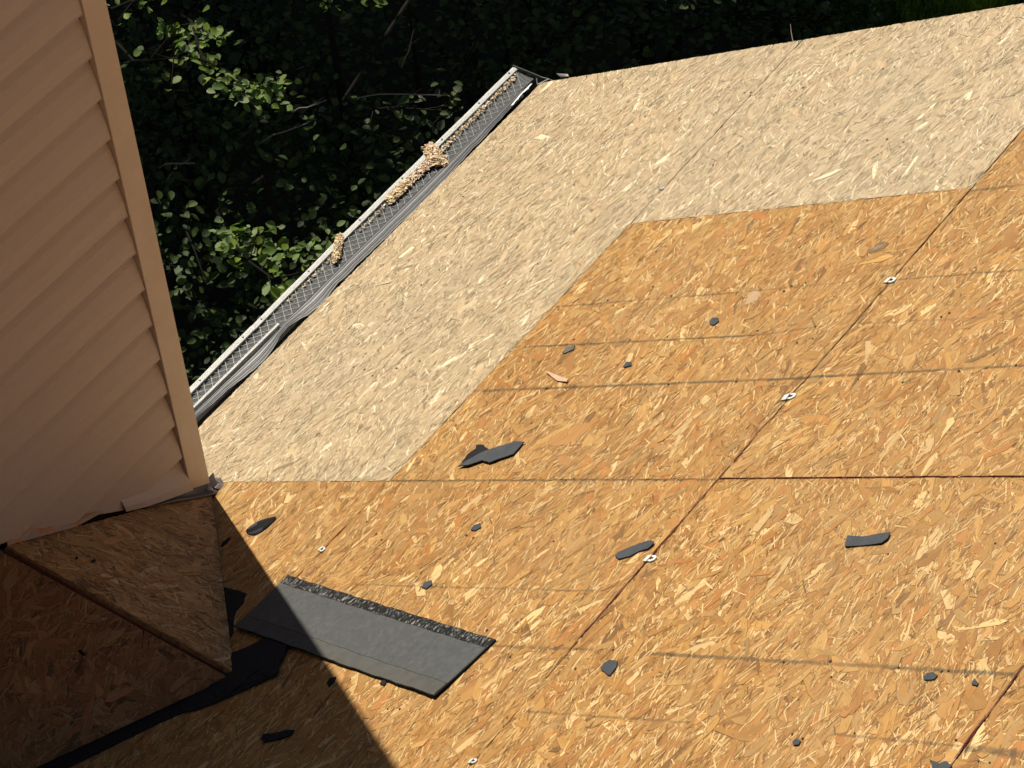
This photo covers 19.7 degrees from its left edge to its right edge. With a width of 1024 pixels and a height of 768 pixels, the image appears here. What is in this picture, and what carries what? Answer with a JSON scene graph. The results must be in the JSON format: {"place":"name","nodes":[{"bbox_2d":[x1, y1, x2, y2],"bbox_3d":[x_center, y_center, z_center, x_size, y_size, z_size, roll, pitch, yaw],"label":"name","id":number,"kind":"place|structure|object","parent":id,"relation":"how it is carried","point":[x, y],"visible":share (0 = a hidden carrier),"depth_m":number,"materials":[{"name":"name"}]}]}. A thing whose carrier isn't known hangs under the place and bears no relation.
{"place":"outdoors","nodes":[
{"label":"outdoors","id":0,"kind":"place"},
{"bbox_2d":[106,0,894,386],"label":"ground","id":1,"kind":"structure","parent":0,"point":[614,62],"depth_m":17.34,"materials":[{"name":"green plant"}]},
{"bbox_2d":[0,0,223,553],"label":"house wall","id":2,"kind":"structure","parent":1,"relation":"on","point":[98,421],"depth_m":7.21,"materials":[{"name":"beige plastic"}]},
{"bbox_2d":[107,0,166,24],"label":"sapling","id":3,"kind":"object","parent":1,"relation":"on","point":[128,15],"visible":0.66,"depth_m":14.28,"materials":[{"name":"green plant"}]},
{"bbox_2d":[114,33,220,91],"bbox_3d":[-1.796,-0.901,15.034,0.434,2.490,1.061,-36,54,-25],"label":"sapling","id":4,"kind":"object","parent":1,"relation":"on","point":[165,75],"visible":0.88,"depth_m":14.03,"materials":[{"name":"green plant"}]},
{"bbox_2d":[186,318,225,376],"bbox_3d":[-0.846,0.343,14.518,1.597,1.467,1.781,-19,49,-12],"label":"shrub","id":5,"kind":"object","parent":1,"relation":"on","point":[219,324],"depth_m":14.48,"materials":[{"name":"green plant"}]},
{"bbox_2d":[153,0,303,286],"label":"sapling","id":6,"kind":"object","parent":1,"relation":"on","point":[252,93],"visible":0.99,"depth_m":14.02,"materials":[{"name":"green plant"}]},
{"bbox_2d":[262,123,307,141],"bbox_3d":[-1.070,-1.195,13.907,0.244,0.154,0.030,6,49,10],"label":"dead twig","id":7,"kind":"object","parent":6,"relation":"attached to","point":[285,131],"visible":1,"depth_m":13.92,"materials":[{"name":"brown wood"}]},
{"bbox_2d":[292,98,325,111],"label":"dead twig","id":8,"kind":"object","parent":6,"relation":"attached to","point":[310,105],"visible":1,"depth_m":13.90,"materials":[{"name":"brown wood"}]},
{"bbox_2d":[107,0,352,213],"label":"shrub","id":9,"kind":"object","parent":1,"relation":"on","point":[141,38],"visible":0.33,"depth_m":15.88,"materials":[{"name":"green plant"}]},
{"bbox_2d":[110,10,359,348],"bbox_3d":[-1.914,-0.900,15.356,2.682,2.035,2.032,26,55,26],"label":"shrub","id":10,"kind":"object","parent":1,"relation":"on","point":[232,172],"visible":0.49,"depth_m":15.00,"materials":[{"name":"green plant"}]},
{"bbox_2d":[159,158,193,168],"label":"dead twig","id":11,"kind":"object","parent":10,"relation":"on","point":[177,163],"visible":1,"depth_m":13.84,"materials":[{"name":"brown wood"}]},
{"bbox_2d":[109,0,414,110],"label":"shrub","id":12,"kind":"object","parent":1,"relation":"on","point":[240,29],"visible":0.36,"depth_m":16.58,"materials":[{"name":"green plant"}]},
{"bbox_2d":[208,171,345,301],"bbox_3d":[-0.898,0.026,14.064,1.293,2.559,0.805,33,58,30],"label":"sapling","id":13,"kind":"object","parent":1,"relation":"on","point":[234,241],"visible":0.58,"depth_m":13.20,"materials":[{"name":"green plant"}]},
{"bbox_2d":[157,110,421,382],"bbox_3d":[-1.265,-0.312,15.060,2.181,1.603,2.723,26,55,26],"label":"shrub","id":14,"kind":"object","parent":1,"relation":"on","point":[215,313],"visible":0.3,"depth_m":14.91,"materials":[{"name":"green plant"}]},
{"bbox_2d":[305,0,387,222],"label":"sapling","id":15,"kind":"object","parent":1,"relation":"on","point":[325,5],"visible":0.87,"depth_m":15.33,"materials":[{"name":"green plant"}]},
{"bbox_2d":[292,0,462,155],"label":"sapling","id":16,"kind":"object","parent":1,"relation":"on","point":[424,125],"visible":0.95,"depth_m":14.39,"materials":[{"name":"green plant"}]},
{"bbox_2d":[194,0,586,264],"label":"shrub","id":17,"kind":"object","parent":1,"relation":"on","point":[324,169],"visible":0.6,"depth_m":15.62,"materials":[{"name":"green plant"}]},
{"bbox_2d":[357,90,445,97],"bbox_3d":[-0.525,-1.375,13.937,0.439,0.083,0.022,4,48,9],"label":"dead twig","id":18,"kind":"object","parent":1,"relation":"on","point":[400,94],"visible":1,"depth_m":13.95,"materials":[{"name":"brown wood"}]},
{"bbox_2d":[401,31,417,67],"bbox_3d":[-0.486,-1.572,13.828,0.124,0.302,0.043,26,55,26],"label":"dead twig","id":19,"kind":"object","parent":1,"relation":"on","point":[408,49],"visible":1,"depth_m":13.79,"materials":[{"name":"brown wood"}]},
{"bbox_2d":[239,0,735,115],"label":"shrub","id":20,"kind":"object","parent":1,"relation":"on","point":[517,40],"visible":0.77,"depth_m":16.06,"materials":[{"name":"green plant"}]},
{"bbox_2d":[0,3,1023,767],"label":"house roof","id":21,"kind":"structure","parent":1,"relation":"on","point":[828,231],"depth_m":7.12,"materials":[{"name":"brown wood"}]},
{"bbox_2d":[37,694,194,767],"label":"felt strip","id":22,"kind":"object","parent":21,"relation":"on","point":[83,753],"visible":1,"depth_m":7.11,"materials":[{"name":"black fabric"}]},
{"bbox_2d":[220,537,229,546],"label":"shingle scrap","id":23,"kind":"object","parent":21,"relation":"on","point":[224,542],"visible":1,"depth_m":7.74,"materials":[{"name":"black concrete"}]},
{"bbox_2d":[180,637,286,711],"bbox_3d":[-0.656,0.673,7.043,0.300,0.146,0.194,-6,48,-1],"label":"felt scrap","id":24,"kind":"object","parent":21,"relation":"on","point":[260,660],"visible":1,"depth_m":7.03,"materials":[{"name":"black fabric"}]},
{"bbox_2d":[223,586,245,637],"bbox_3d":[-0.691,0.564,7.385,0.064,0.138,0.286,-11,48,-5],"label":"felt scrap","id":25,"kind":"object","parent":21,"relation":"on","point":[234,600],"visible":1,"depth_m":7.39,"materials":[{"name":"black fabric"}]},
{"bbox_2d":[246,516,275,535],"bbox_3d":[-0.654,0.379,7.696,0.084,0.045,0.046,-7,48,-2],"label":"shingle scrap","id":26,"kind":"object","parent":21,"relation":"on","point":[258,527],"visible":1,"depth_m":7.69,"materials":[{"name":"black concrete"}]},
{"bbox_2d":[260,730,294,741],"bbox_3d":[-0.533,0.797,6.680,0.088,0.055,0.030,9,49,13],"label":"shingle scrap","id":27,"kind":"object","parent":21,"relation":"on","point":[268,737],"visible":1,"depth_m":6.68,"materials":[{"name":"black concrete"}]},
{"bbox_2d":[327,677,335,686],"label":"shingle scrap","id":28,"kind":"object","parent":21,"relation":"on","point":[330,681],"visible":1,"depth_m":6.76,"materials":[{"name":"black concrete"}]},
{"bbox_2d":[234,575,496,696],"bbox_3d":[-0.364,0.577,6.891,0.198,0.534,0.856,-35,54,-24],"label":"shingle","id":29,"kind":"object","parent":21,"relation":"on","point":[427,656],"visible":1,"depth_m":6.85,"materials":[{"name":"black concrete"}]},
{"bbox_2d":[189,65,552,427],"bbox_3d":[-2.081,1.333,7.684,0.169,0.129,7.376,26,55,26],"label":"gutter","id":30,"kind":"object","parent":21,"relation":"attached to","point":[232,368],"visible":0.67,"depth_m":9.06,"materials":[{"name":"white metal"}]},
{"bbox_2d":[331,232,343,262],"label":"leaf clump","id":31,"kind":"object","parent":30,"relation":"on","point":[338,245],"visible":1,"depth_m":9.07,"materials":[{"name":"beige plant"}]},
{"bbox_2d":[385,178,412,203],"bbox_3d":[-0.355,-0.606,9.230,0.046,0.017,0.127,26,55,26],"label":"leaf clump","id":32,"kind":"object","parent":30,"relation":"on","point":[396,192],"visible":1,"depth_m":9.22,"materials":[{"name":"beige plant"}]},
{"bbox_2d":[287,74,516,300],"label":"leaf litter","id":33,"kind":"object","parent":30,"relation":"on","point":[462,126],"visible":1,"depth_m":9.41,"materials":[{"name":"brown plant"}]},
{"bbox_2d":[406,160,431,182],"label":"leaf clump","id":34,"kind":"object","parent":30,"relation":"on","point":[419,171],"visible":1,"depth_m":9.28,"materials":[{"name":"beige plant"}]},
{"bbox_2d":[421,142,447,166],"bbox_3d":[-0.247,-0.724,9.323,0.067,0.022,0.124,-29,52,-20],"label":"leaf clump","id":35,"kind":"object","parent":30,"relation":"on","point":[433,153],"visible":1,"depth_m":9.32,"materials":[{"name":"beige plant"}]},
{"bbox_2d":[380,680,386,685],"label":"shingle scrap","id":36,"kind":"object","parent":21,"relation":"on","point":[383,682],"visible":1,"depth_m":6.62,"materials":[{"name":"black concrete"}]},
{"bbox_2d":[421,580,431,588],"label":"shingle scrap","id":37,"kind":"object","parent":21,"relation":"on","point":[426,584],"visible":1,"depth_m":6.92,"materials":[{"name":"grey stone"}]},
{"bbox_2d":[470,523,480,530],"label":"shingle scrap","id":38,"kind":"object","parent":21,"relation":"on","point":[475,527],"visible":1,"depth_m":7.03,"materials":[{"name":"grey stone"}]},
{"bbox_2d":[458,441,523,466],"bbox_3d":[-0.054,0.176,7.327,0.156,0.106,0.098,26,55,26],"label":"shingle scrap","id":39,"kind":"object","parent":21,"relation":"on","point":[480,452],"visible":1,"depth_m":7.32,"materials":[{"name":"grey stone"}]},
{"bbox_2d":[546,371,567,381],"bbox_3d":[0.112,-0.019,7.503,0.016,0.068,0.116,-27,51,-19],"label":"wood chip","id":40,"kind":"object","parent":21,"relation":"on","point":[558,378],"visible":1,"depth_m":7.50,"materials":[{"name":"beige wood"}]},
{"bbox_2d":[556,73,568,76],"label":"flashing scrap","id":41,"kind":"object","parent":21,"relation":"attached to","point":[563,75],"visible":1,"depth_m":9.39,"materials":[{"name":"silver metal"}]},
{"bbox_2d":[562,345,574,353],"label":"shingle scrap","id":42,"kind":"object","parent":21,"relation":"on","point":[569,349],"visible":1,"depth_m":7.61,"materials":[{"name":"grey"}]},
{"bbox_2d":[600,659,617,675],"bbox_3d":[0.202,0.593,6.159,0.041,0.027,0.045,26,55,26],"label":"shingle scrap","id":43,"kind":"object","parent":21,"relation":"on","point":[609,667],"visible":1,"depth_m":6.16,"materials":[{"name":"grey stone"}]},
{"bbox_2d":[623,362,631,367],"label":"shingle scrap","id":44,"kind":"object","parent":21,"relation":"on","point":[626,364],"visible":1,"depth_m":7.34,"materials":[{"name":"grey stone"}]},
{"bbox_2d":[615,540,653,558],"bbox_3d":[0.271,0.366,6.524,0.089,0.052,0.038,-5,48,1],"label":"shingle scrap","id":45,"kind":"object","parent":21,"relation":"on","point":[630,551],"visible":1,"depth_m":6.52,"materials":[{"name":"grey stone"}]},
{"bbox_2d":[709,317,718,324],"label":"shingle scrap","id":46,"kind":"object","parent":21,"relation":"on","point":[713,321],"visible":1,"depth_m":7.29,"materials":[{"name":"grey stone"}]},
{"bbox_2d":[792,738,800,745],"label":"shingle scrap","id":47,"kind":"object","parent":21,"relation":"on","point":[795,741],"visible":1,"depth_m":5.56,"materials":[{"name":"grey stone"}]},
{"bbox_2d":[845,532,890,546],"bbox_3d":[0.726,0.319,6.040,0.098,0.065,0.034,19,52,21],"label":"shingle scrap","id":48,"kind":"object","parent":21,"relation":"on","point":[873,539],"visible":1,"depth_m":6.04,"materials":[{"name":"grey stone"}]},
{"bbox_2d":[923,672,937,679],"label":"shingle scrap","id":49,"kind":"object","parent":21,"relation":"on","point":[930,676],"visible":1,"depth_m":5.51,"materials":[{"name":"grey stone"}]},
{"bbox_2d":[929,759,952,767],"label":"shingle scrap","id":50,"kind":"object","parent":21,"relation":"on","point":[944,764],"visible":1,"depth_m":5.26,"materials":[{"name":"grey stone"}]},
{"bbox_2d":[972,679,978,685],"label":"shingle scrap","id":51,"kind":"object","parent":21,"relation":"on","point":[975,682],"visible":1,"depth_m":5.42,"materials":[{"name":"grey stone"}]},
{"bbox_2d":[430,0,873,72],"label":"shrub","id":52,"kind":"object","parent":1,"relation":"on","point":[677,38],"visible":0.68,"depth_m":16.04,"materials":[{"name":"green plant"}]},
{"bbox_2d":[644,0,735,65],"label":"sapling","id":53,"kind":"object","parent":1,"relation":"on","point":[650,43],"visible":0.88,"depth_m":16.40,"materials":[{"name":"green plant"}]},
{"bbox_2d":[705,0,938,45],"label":"shrub","id":54,"kind":"object","parent":1,"relation":"on","point":[815,17],"visible":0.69,"depth_m":16.28,"materials":[{"name":"green plant"}]},
{"bbox_2d":[778,0,1023,35],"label":"tree","id":55,"kind":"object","parent":1,"relation":"on","point":[911,10],"depth_m":17.23,"materials":[{"name":"green plant"}]}
]}

